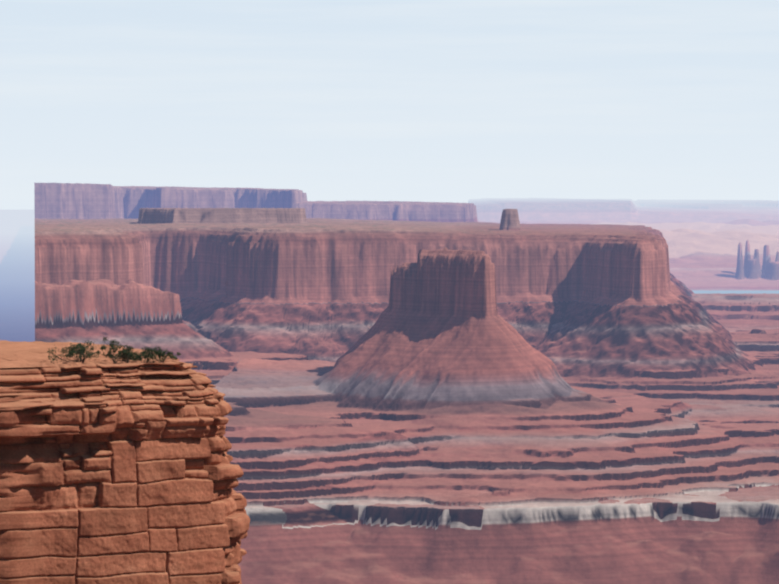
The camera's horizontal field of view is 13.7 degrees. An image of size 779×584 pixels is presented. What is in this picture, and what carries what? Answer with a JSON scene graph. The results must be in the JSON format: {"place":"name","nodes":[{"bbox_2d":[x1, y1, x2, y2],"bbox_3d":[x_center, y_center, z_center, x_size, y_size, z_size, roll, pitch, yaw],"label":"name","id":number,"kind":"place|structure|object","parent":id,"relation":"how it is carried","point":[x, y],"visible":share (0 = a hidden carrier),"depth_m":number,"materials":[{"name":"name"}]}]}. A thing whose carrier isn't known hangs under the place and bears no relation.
{"place":"outdoors","nodes":[
{"label":"outdoors","id":0,"kind":"place"},
{"bbox_2d":[0,210,34,341],"bbox_3d":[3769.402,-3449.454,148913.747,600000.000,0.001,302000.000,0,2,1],"label":"ground","id":1,"kind":"structure","parent":0,"point":[17,275],"depth_m":29147.88,"materials":[{"name":"blue"}]},
{"bbox_2d":[0,340,249,583],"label":"cliff rock","id":2,"kind":"object","parent":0,"point":[119,472],"visible":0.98,"depth_m":151.20,"materials":[{"name":"stone"}]},
{"bbox_2d":[47,340,100,363],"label":"shrub","id":3,"kind":"object","parent":2,"relation":"on","point":[90,354],"visible":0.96,"depth_m":152.82,"materials":[{"name":"green plant"}]},
{"bbox_2d":[65,342,94,360],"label":"shrub","id":4,"kind":"object","parent":2,"relation":"on","point":[83,348],"visible":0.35,"depth_m":155.25,"materials":[{"name":"green plant"}]},
{"bbox_2d":[100,337,130,363],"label":"shrub","id":5,"kind":"object","parent":2,"relation":"on","point":[111,348],"visible":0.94,"depth_m":154.13,"materials":[{"name":"green plant"}]},
{"bbox_2d":[109,348,138,361],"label":"shrub","id":6,"kind":"object","parent":2,"relation":"on","point":[123,359],"visible":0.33,"depth_m":155.81,"materials":[{"name":"green plant"}]},
{"bbox_2d":[118,346,132,362],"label":"shrub","id":7,"kind":"object","parent":2,"relation":"on","point":[127,353],"visible":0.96,"depth_m":154.00,"materials":[{"name":"green plant"}]},
{"bbox_2d":[132,345,164,365],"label":"shrub","id":8,"kind":"object","parent":2,"relation":"on","point":[153,352],"visible":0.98,"depth_m":154.78,"materials":[{"name":"green plant"}]},
{"bbox_2d":[151,348,180,361],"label":"shrub","id":9,"kind":"object","parent":2,"relation":"on","point":[163,354],"visible":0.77,"depth_m":155.48,"materials":[{"name":"green plant"}]},
{"bbox_2d":[0,0,778,209],"label":"sky","id":10,"kind":"structure","parent":0,"point":[453,101],"materials":[{"name":"white"}]},
{"bbox_2d":[34,183,778,583],"bbox_3d":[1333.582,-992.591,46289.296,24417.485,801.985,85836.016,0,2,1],"label":"canyon terrain","id":11,"kind":"structure","parent":0,"point":[528,391],"depth_m":5552.99,"materials":[{"name":"red stone"}]}
]}

